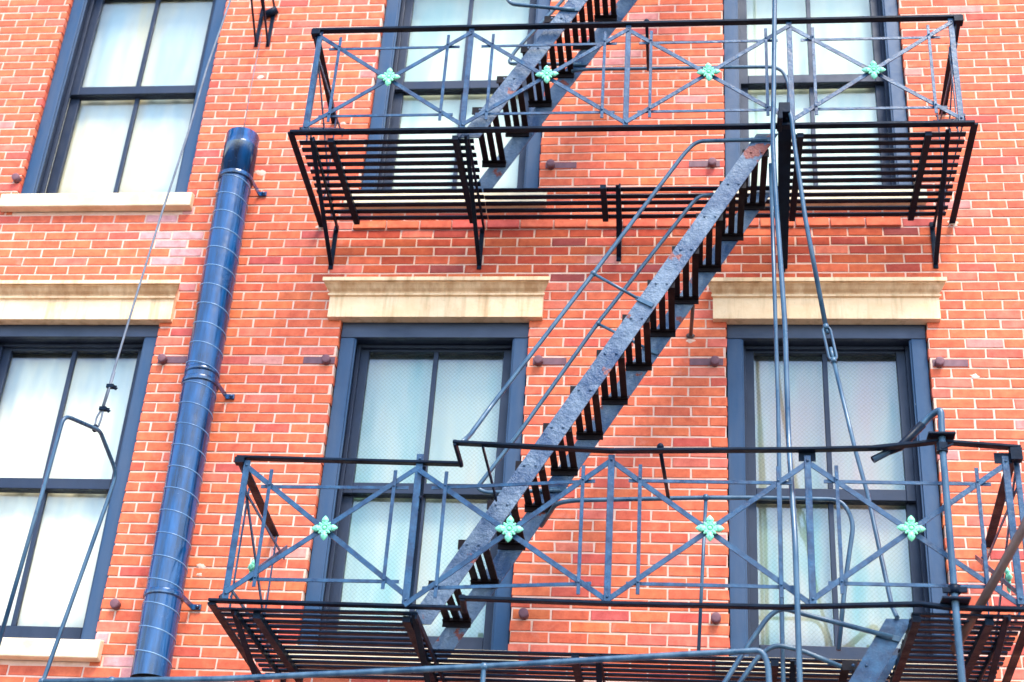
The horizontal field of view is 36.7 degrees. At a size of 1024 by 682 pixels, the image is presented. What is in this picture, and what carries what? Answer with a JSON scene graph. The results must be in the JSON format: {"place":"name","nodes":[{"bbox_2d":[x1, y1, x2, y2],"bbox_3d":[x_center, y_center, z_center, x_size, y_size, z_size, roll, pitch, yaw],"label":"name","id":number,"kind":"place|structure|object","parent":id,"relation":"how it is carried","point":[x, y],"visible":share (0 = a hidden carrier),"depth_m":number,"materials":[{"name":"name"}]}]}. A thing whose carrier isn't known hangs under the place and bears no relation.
{"place":"outdoors","nodes":[
{"label":"outdoors","id":0,"kind":"place"},
{"bbox_2d":[0,0,230,677],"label":"lifting cable","id":1,"kind":"object","parent":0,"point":[103,408],"visible":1,"depth_m":9.11,"materials":[{"name":"metal"}]},
{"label":"pavement","id":2,"kind":"structure","parent":0,"visible":0},
{"bbox_2d":[0,0,1023,681],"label":"brick building","id":3,"kind":"structure","parent":2,"relation":"on","point":[70,268],"depth_m":10.54,"materials":[{"name":"brick"}]},
{"bbox_2d":[11,173,21,182],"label":"wall anchor","id":4,"kind":"object","parent":3,"relation":"attached to","point":[16,177],"depth_m":11.52,"materials":[{"name":"red paint"}]},
{"bbox_2d":[0,353,137,627],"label":"window curtain","id":5,"kind":"object","parent":3,"relation":"attached to","point":[30,402],"depth_m":10.60,"materials":[{"name":"white fabric"}]},
{"bbox_2d":[0,280,180,661],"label":"window","id":6,"kind":"structure","parent":3,"relation":"in","point":[74,317],"depth_m":10.79,"materials":[{"name":"paint"}]},
{"bbox_2d":[0,0,226,211],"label":"window","id":7,"kind":"structure","parent":3,"relation":"in","point":[39,193],"depth_m":11.94,"materials":[{"name":"paint"}]},
{"bbox_2d":[110,598,120,609],"bbox_3d":[-2.490,1.653,9.685,0.060,0.060,0.054,0,-31,7],"label":"wall anchor","id":8,"kind":"object","parent":3,"relation":"attached to","point":[115,603],"depth_m":9.66,"materials":[{"name":"red paint"}]},
{"bbox_2d":[58,0,212,192],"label":"window curtain","id":9,"kind":"object","parent":3,"relation":"attached to","point":[96,148],"depth_m":12.20,"materials":[{"name":"white fabric"}]},
{"bbox_2d":[157,354,186,364],"bbox_3d":[-2.326,0.121,10.576,0.225,0.065,0.054,0,-31,7],"label":"wall anchor","id":10,"kind":"object","parent":3,"relation":"attached to","point":[163,359],"depth_m":10.59,"materials":[{"name":"red paint"}]},
{"bbox_2d":[130,127,266,676],"bbox_3d":[-2.071,0.278,10.297,0.422,4.096,0.302,0,-31,7],"label":"vent duct","id":11,"kind":"object","parent":3,"relation":"attached to","point":[164,597],"visible":1,"depth_m":10.05,"materials":[{"name":"blue metal"}]},
{"bbox_2d":[250,0,278,46],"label":"pulley bracket","id":12,"kind":"object","parent":3,"relation":"attached to","point":[271,12],"visible":1,"depth_m":12.04,"materials":[{"name":"black metal"}]},
{"bbox_2d":[244,33,261,126],"bbox_3d":[-1.972,-1.929,11.688,0.013,1.120,0.050,8,-31,-6],"label":"thin wire","id":13,"kind":"object","parent":12,"relation":"hanging from","point":[252,81],"visible":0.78,"depth_m":11.69,"materials":[{"name":"metal"}]},
{"bbox_2d":[303,354,334,364],"bbox_3d":[-1.313,0.124,10.457,0.220,0.065,0.054,0,-31,7],"label":"wall anchor","id":14,"kind":"object","parent":3,"relation":"attached to","point":[325,359],"depth_m":10.47,"materials":[{"name":"red paint"}]},
{"bbox_2d":[278,276,549,669],"bbox_3d":[-0.588,0.847,10.073,1.580,2.759,0.424,0,-31,7],"label":"window","id":15,"kind":"structure","parent":3,"relation":"in","point":[436,317],"depth_m":10.49,"materials":[{"name":"paint"}]},
{"bbox_2d":[337,355,502,637],"bbox_3d":[-0.574,1.035,10.194,1.060,2.200,0.014,0,-31,7],"label":"window curtain","id":16,"kind":"object","parent":3,"relation":"attached to","point":[395,410],"depth_m":10.35,"materials":[{"name":"white fabric"}]},
{"bbox_2d":[343,0,550,208],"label":"window","id":17,"kind":"structure","parent":3,"relation":"in","point":[387,99],"depth_m":11.76,"materials":[{"name":"paint"}]},
{"bbox_2d":[392,0,529,188],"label":"window curtain","id":18,"kind":"object","parent":3,"relation":"attached to","point":[438,12],"depth_m":12.07,"materials":[{"name":"white fabric"}]},
{"bbox_2d":[518,608,528,619],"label":"wall anchor","id":19,"kind":"object","parent":3,"relation":"attached to","point":[523,613],"depth_m":9.36,"materials":[{"name":"red paint"}]},
{"bbox_2d":[533,355,566,365],"bbox_3d":[0.249,0.128,10.274,0.225,0.065,0.054,0,-31,7],"label":"wall anchor","id":20,"kind":"object","parent":3,"relation":"attached to","point":[538,360],"depth_m":10.28,"materials":[{"name":"red paint"}]},
{"bbox_2d":[545,159,576,169],"bbox_3d":[0.351,-1.273,11.095,0.225,0.065,0.054,0,-31,7],"label":"wall anchor","id":21,"kind":"object","parent":3,"relation":"attached to","point":[551,164],"depth_m":11.11,"materials":[{"name":"red paint"}]},
{"bbox_2d":[207,439,1023,681],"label":"fire escape balcony","id":22,"kind":"structure","parent":3,"relation":"attached to","point":[993,648],"depth_m":8.36,"materials":[{"name":"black metal"}]},
{"bbox_2d":[38,647,771,681],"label":"swing stair rail","id":23,"kind":"object","parent":22,"relation":"attached to","point":[483,667],"visible":1,"depth_m":7.60,"materials":[{"name":"metal"}]},
{"bbox_2d":[415,133,777,658],"bbox_3d":[0.585,0.287,9.406,2.157,3.325,1.105,6,-30,-3],"label":"fire escape stair","id":24,"kind":"object","parent":22,"relation":"on","point":[609,355],"visible":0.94,"depth_m":9.39,"materials":[{"name":"metal"}]},
{"bbox_2d":[770,0,802,681],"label":"guide pole","id":25,"kind":"object","parent":22,"relation":"attached to","point":[798,642],"visible":0.99,"depth_m":8.80,"materials":[{"name":"metal"}]},
{"bbox_2d":[722,610,908,681],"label":"fire escape stair","id":26,"kind":"object","parent":22,"relation":"attached to","point":[877,663],"visible":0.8,"depth_m":7.91,"materials":[{"name":"metal"}]},
{"bbox_2d":[769,163,785,681],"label":"guide pole","id":27,"kind":"object","parent":26,"relation":"attached to","point":[778,443],"visible":0.84,"depth_m":9.00,"materials":[{"name":"metal"}]},
{"bbox_2d":[871,407,970,681],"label":"drop ladder pole","id":28,"kind":"object","parent":22,"relation":"attached to","point":[954,590],"visible":0.97,"depth_m":7.92,"materials":[{"name":"metal"}]},
{"bbox_2d":[950,517,1023,652],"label":"rusty pipe","id":29,"kind":"object","parent":22,"relation":"attached to","point":[1000,569],"visible":0.93,"depth_m":7.70,"materials":[{"name":"metal"}]},
{"bbox_2d":[287,14,977,271],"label":"fire escape balcony","id":30,"kind":"structure","parent":3,"relation":"attached to","point":[708,71],"depth_m":10.24,"materials":[{"name":"black metal"}]},
{"bbox_2d":[459,0,636,192],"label":"fire escape stair","id":31,"kind":"object","parent":30,"relation":"on","point":[498,166],"visible":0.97,"depth_m":10.68,"materials":[{"name":"metal"}]},
{"bbox_2d":[788,108,898,619],"bbox_3d":[1.856,-0.009,8.900,0.504,3.448,0.201,0,-31,7],"label":"tie rod","id":32,"kind":"object","parent":30,"relation":"attached to","point":[826,329],"visible":0.98,"depth_m":8.94,"materials":[{"name":"paint"}]},
{"bbox_2d":[689,157,719,167],"bbox_3d":[1.369,-1.271,10.976,0.220,0.065,0.054,0,-31,7],"label":"wall anchor","id":33,"kind":"object","parent":3,"relation":"attached to","point":[712,162],"depth_m":10.99,"materials":[{"name":"red paint"}]},
{"bbox_2d":[690,356,722,366],"bbox_3d":[1.280,0.131,10.153,0.220,0.065,0.054,0,-31,7],"label":"wall anchor","id":34,"kind":"object","parent":3,"relation":"attached to","point":[714,361],"depth_m":10.17,"materials":[{"name":"red paint"}]},
{"bbox_2d":[711,612,720,624],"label":"wall anchor","id":35,"kind":"object","parent":3,"relation":"attached to","point":[715,618],"depth_m":9.23,"materials":[{"name":"red paint"}]},
{"bbox_2d":[747,0,881,185],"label":"window curtain","id":36,"kind":"object","parent":3,"relation":"attached to","point":[830,62],"depth_m":11.72,"materials":[{"name":"white fabric"}]},
{"bbox_2d":[713,0,926,206],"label":"window","id":37,"kind":"structure","parent":3,"relation":"in","point":[887,94],"depth_m":11.44,"materials":[{"name":"paint"}]},
{"bbox_2d":[708,277,956,681],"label":"window","id":38,"kind":"structure","parent":3,"relation":"in","point":[866,316],"depth_m":10.14,"materials":[{"name":"paint"}]},
{"bbox_2d":[754,356,912,647],"bbox_3d":[2.037,1.042,9.887,1.060,2.200,0.015,0,-31,7],"label":"window curtain","id":39,"kind":"object","parent":3,"relation":"attached to","point":[870,387],"depth_m":9.95,"materials":[{"name":"beige fabric"}]},
{"bbox_2d":[932,356,968,367],"bbox_3d":[2.838,0.135,9.970,0.225,0.065,0.054,0,-31,7],"label":"wall anchor","id":40,"kind":"object","parent":3,"relation":"attached to","point":[939,362],"depth_m":9.98,"materials":[{"name":"red paint"}]}
]}

